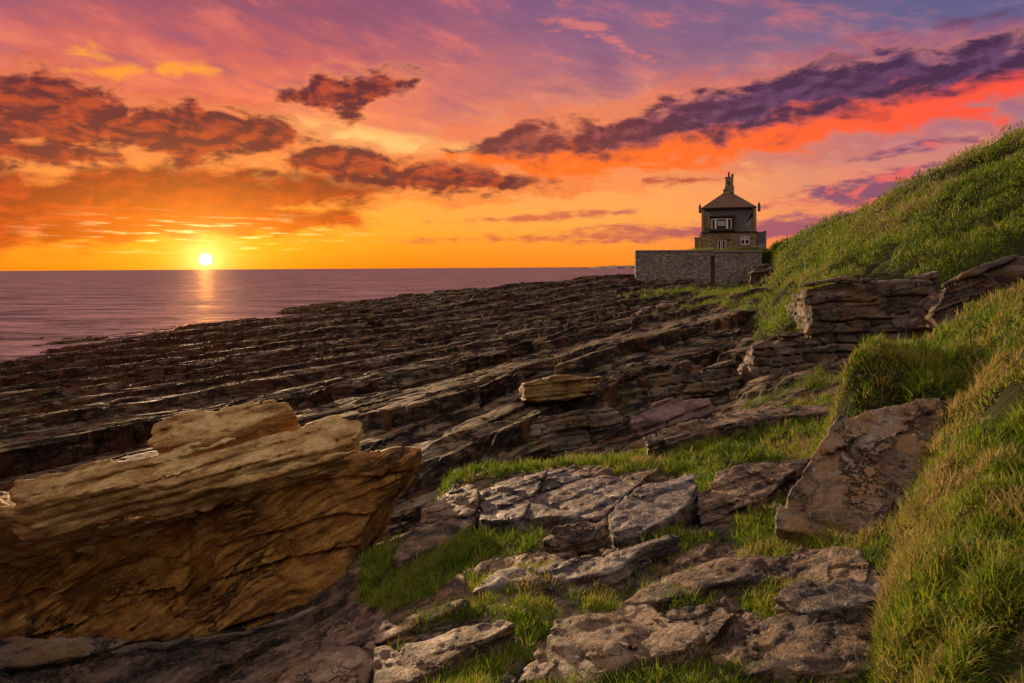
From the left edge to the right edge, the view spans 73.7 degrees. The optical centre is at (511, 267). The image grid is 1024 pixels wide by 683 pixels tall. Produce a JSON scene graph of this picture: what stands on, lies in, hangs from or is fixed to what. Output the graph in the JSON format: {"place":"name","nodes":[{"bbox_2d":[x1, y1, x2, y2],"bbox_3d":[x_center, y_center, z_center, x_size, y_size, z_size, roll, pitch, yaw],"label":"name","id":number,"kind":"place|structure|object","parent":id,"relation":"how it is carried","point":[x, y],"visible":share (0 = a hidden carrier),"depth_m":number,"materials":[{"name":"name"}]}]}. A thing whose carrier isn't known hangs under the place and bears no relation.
{"place":"outdoors","nodes":[
{"label":"outdoors","id":0,"kind":"place"},
{"bbox_2d":[0,267,634,361],"bbox_3d":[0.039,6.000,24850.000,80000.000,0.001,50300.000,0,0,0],"label":"sea","id":1,"kind":"structure","parent":0,"point":[50,306],"depth_m":176.88,"materials":[{"name":"liquid"}]},
{"bbox_2d":[0,274,863,551],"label":"rock shore","id":2,"kind":"structure","parent":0,"point":[438,377],"depth_m":27.95,"materials":[{"name":"brown stone"}]},
{"bbox_2d":[484,408,624,455],"bbox_3d":[0.254,3.890,15.009,4.373,1.762,2.124,0,0,-8],"label":"rock ledge","id":3,"kind":"object","parent":2,"relation":"on","point":[567,432],"visible":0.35,"depth_m":14.33,"materials":[{"name":"stone"}]},
{"bbox_2d":[519,374,601,403],"bbox_3d":[1.098,2.821,15.805,1.879,0.821,1.187,0,0,-9],"label":"rock block","id":4,"kind":"object","parent":2,"relation":"on","point":[565,387],"visible":0.99,"depth_m":15.28,"materials":[{"name":"brown stone"}]},
{"bbox_2d":[629,398,712,438],"bbox_3d":[3.241,3.235,14.008,1.746,1.189,1.140,0,0,0],"label":"rock block","id":5,"kind":"object","parent":2,"relation":"on","point":[665,413],"visible":0.65,"depth_m":13.67,"materials":[{"name":"brown stone"}]},
{"bbox_2d":[631,359,740,399],"bbox_3d":[4.265,3.245,18.253,3.571,1.690,1.995,0,0,0],"label":"rock ledge","id":6,"kind":"object","parent":2,"relation":"on","point":[715,378],"visible":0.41,"depth_m":17.47,"materials":[{"name":"stone"}]},
{"bbox_2d":[737,271,939,385],"bbox_3d":[8.543,1.901,18.633,4.914,3.614,5.276,0,0,13],"label":"rock outcrop","id":7,"kind":"object","parent":2,"relation":"on","point":[840,318],"visible":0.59,"depth_m":16.80,"materials":[{"name":"brown stone"}]},
{"bbox_2d":[0,382,909,682],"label":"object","id":8,"kind":"structure","parent":0,"point":[332,618],"depth_m":4.90,"materials":[{"name":"stone"}]},
{"bbox_2d":[0,400,422,675],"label":"sandstone boulder","id":9,"kind":"object","parent":8,"relation":"on","point":[200,528],"visible":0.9,"depth_m":6.81,"materials":[{"name":"brown stone"}]},
{"bbox_2d":[277,641,375,682],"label":"flat rock","id":10,"kind":"object","parent":8,"relation":"on","point":[351,664],"visible":0.88,"depth_m":3.54,"materials":[{"name":"grey stone"}]},
{"bbox_2d":[356,599,469,648],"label":"flat rock","id":11,"kind":"object","parent":8,"relation":"on","point":[384,633],"visible":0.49,"depth_m":3.92,"materials":[{"name":"grey stone"}]},
{"bbox_2d":[392,488,480,570],"bbox_3d":[-0.641,2.467,6.278,0.772,0.597,1.183,0,0,0],"label":"flat rock","id":12,"kind":"object","parent":8,"relation":"on","point":[453,512],"visible":0.6,"depth_m":6.23,"materials":[{"name":"stone"}]},
{"bbox_2d":[373,619,524,682],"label":"flat rock","id":13,"kind":"object","parent":8,"relation":"on","point":[407,662],"visible":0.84,"depth_m":3.39,"materials":[{"name":"grey stone"}]},
{"bbox_2d":[478,470,547,535],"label":"flat rock","id":14,"kind":"object","parent":8,"relation":"on","point":[505,503],"visible":0.59,"depth_m":6.51,"materials":[{"name":"grey stone"}]},
{"bbox_2d":[471,535,681,596],"bbox_3d":[0.438,2.082,4.505,1.589,0.398,0.392,0,0,-11],"label":"flat rock","id":15,"kind":"object","parent":8,"relation":"on","point":[615,569],"visible":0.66,"depth_m":4.50,"materials":[{"name":"grey stone"}]},
{"bbox_2d":[543,517,609,552],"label":"flat rock","id":16,"kind":"object","parent":8,"relation":"on","point":[583,537],"visible":0.97,"depth_m":5.17,"materials":[{"name":"brown stone"}]},
{"bbox_2d":[525,469,641,530],"bbox_3d":[0.784,2.359,6.737,1.110,0.482,1.841,0,0,11],"label":"flat rock","id":17,"kind":"object","parent":8,"relation":"on","point":[564,497],"visible":0.65,"depth_m":6.45,"materials":[{"name":"grey stone"}]},
{"bbox_2d":[524,613,708,682],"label":"flat rock","id":18,"kind":"object","parent":8,"relation":"on","point":[601,640],"visible":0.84,"depth_m":3.20,"materials":[{"name":"grey stone"}]},
{"bbox_2d":[608,474,698,550],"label":"flat rock","id":19,"kind":"object","parent":8,"relation":"on","point":[648,508],"visible":0.73,"depth_m":5.66,"materials":[{"name":"grey stone"}]},
{"bbox_2d":[624,555,826,610],"bbox_3d":[1.315,1.969,4.182,1.450,0.323,0.458,0,0,-8],"label":"flat rock","id":20,"kind":"object","parent":8,"relation":"on","point":[736,576],"visible":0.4,"depth_m":4.12,"materials":[{"name":"grey stone"}]},
{"bbox_2d":[643,403,834,459],"bbox_3d":[3.510,2.432,10.343,3.762,0.517,0.845,0,0,-18],"label":"flat rock","id":21,"kind":"object","parent":8,"relation":"on","point":[693,430],"visible":0.64,"depth_m":10.18,"materials":[{"name":"stone"}]},
{"bbox_2d":[696,458,810,529],"bbox_3d":[2.191,2.134,6.415,0.691,0.399,2.176,0,0,42],"label":"flat rock","id":22,"kind":"object","parent":8,"relation":"on","point":[743,487],"visible":0.69,"depth_m":6.31,"materials":[{"name":"stone"}]},
{"bbox_2d":[704,620,874,682],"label":"flat rock","id":23,"kind":"object","parent":8,"relation":"on","point":[796,655],"visible":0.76,"depth_m":3.07,"materials":[{"name":"grey stone"}]},
{"bbox_2d":[774,578,883,624],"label":"flat rock","id":24,"kind":"object","parent":8,"relation":"on","point":[846,606],"visible":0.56,"depth_m":3.62,"materials":[{"name":"grey stone"}]},
{"bbox_2d":[0,0,1023,270],"label":"sky","id":25,"kind":"structure","parent":0,"point":[135,134],"materials":[{"name":"orange"}]},
{"bbox_2d":[585,265,634,267],"bbox_3d":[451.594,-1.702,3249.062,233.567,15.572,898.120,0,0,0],"label":"headland","id":26,"kind":"structure","parent":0,"point":[627,266],"depth_m":3000.02,"materials":[{"name":"grey"}]},
{"bbox_2d":[346,391,896,682],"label":"grass","id":27,"kind":"structure","parent":0,"point":[388,591],"depth_m":5.01,"materials":[{"name":"green plant"}]},
{"bbox_2d":[542,281,840,409],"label":"grass","id":28,"kind":"structure","parent":0,"point":[821,380],"depth_m":35.55,"materials":[{"name":"green plant"}]},
{"bbox_2d":[762,253,772,268],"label":"terrace ground","id":29,"kind":"structure","parent":0,"point":[766,257],"depth_m":80.55,"materials":[{"name":"green plant"}]},
{"bbox_2d":[634,250,762,285],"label":"garden wall","id":30,"kind":"structure","parent":29,"relation":"on","point":[721,267],"depth_m":80.00,"materials":[{"name":"stone"}]},
{"bbox_2d":[711,256,713,284],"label":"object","id":31,"kind":"structure","parent":30,"relation":"in","point":[712,257],"depth_m":80.26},
{"bbox_2d":[694,172,766,249],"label":"stone house","id":32,"kind":"structure","parent":29,"relation":"on","point":[728,217],"depth_m":86.18,"materials":[{"name":"brown"}]},
{"bbox_2d":[711,218,731,228],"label":"window","id":33,"kind":"structure","parent":32,"relation":"in","point":[725,223],"depth_m":86.00,"materials":[{"name":"white paint"}]},
{"bbox_2d":[722,240,725,249],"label":"window","id":34,"kind":"structure","parent":32,"relation":"in","point":[723,241],"depth_m":86.31,"materials":[{"name":"white paint"}]},
{"bbox_2d":[741,235,748,243],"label":"window","id":35,"kind":"structure","parent":32,"relation":"in","point":[744,238],"depth_m":85.64,"materials":[{"name":"white paint"}]},
{"bbox_2d":[688,246,773,252],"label":"grass","id":36,"kind":"structure","parent":29,"relation":"on","point":[765,250],"depth_m":81.72,"materials":[{"name":"green plant"}]},
{"bbox_2d":[735,119,1023,348],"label":"hillside","id":37,"kind":"structure","parent":0,"point":[901,271],"depth_m":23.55,"materials":[{"name":"green plant"}]},
{"bbox_2d":[748,263,785,288],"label":"rock outcrop","id":38,"kind":"object","parent":37,"relation":"on","point":[756,275],"visible":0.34,"depth_m":52.47,"materials":[{"name":"brown stone"}]},
{"bbox_2d":[769,238,791,251],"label":"bush","id":39,"kind":"object","parent":37,"relation":"on","point":[775,246],"visible":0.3,"depth_m":68.14,"materials":[{"name":"green plant"}]},
{"bbox_2d":[905,254,1023,340],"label":"rock outcrop","id":40,"kind":"object","parent":37,"relation":"on","point":[935,308],"visible":0.51,"depth_m":13.94,"materials":[{"name":"brown stone"}]},
{"bbox_2d":[800,278,1023,682],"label":"grass bank","id":41,"kind":"structure","parent":0,"point":[1010,669],"depth_m":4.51,"materials":[{"name":"green plant"}]},
{"bbox_2d":[775,396,966,543],"bbox_3d":[2.756,1.675,5.265,1.990,1.305,0.836,0,0,-34],"label":"leaning rock","id":42,"kind":"object","parent":41,"relation":"on","point":[855,472],"visible":0.52,"depth_m":5.11,"materials":[{"name":"brown stone"}]}
]}

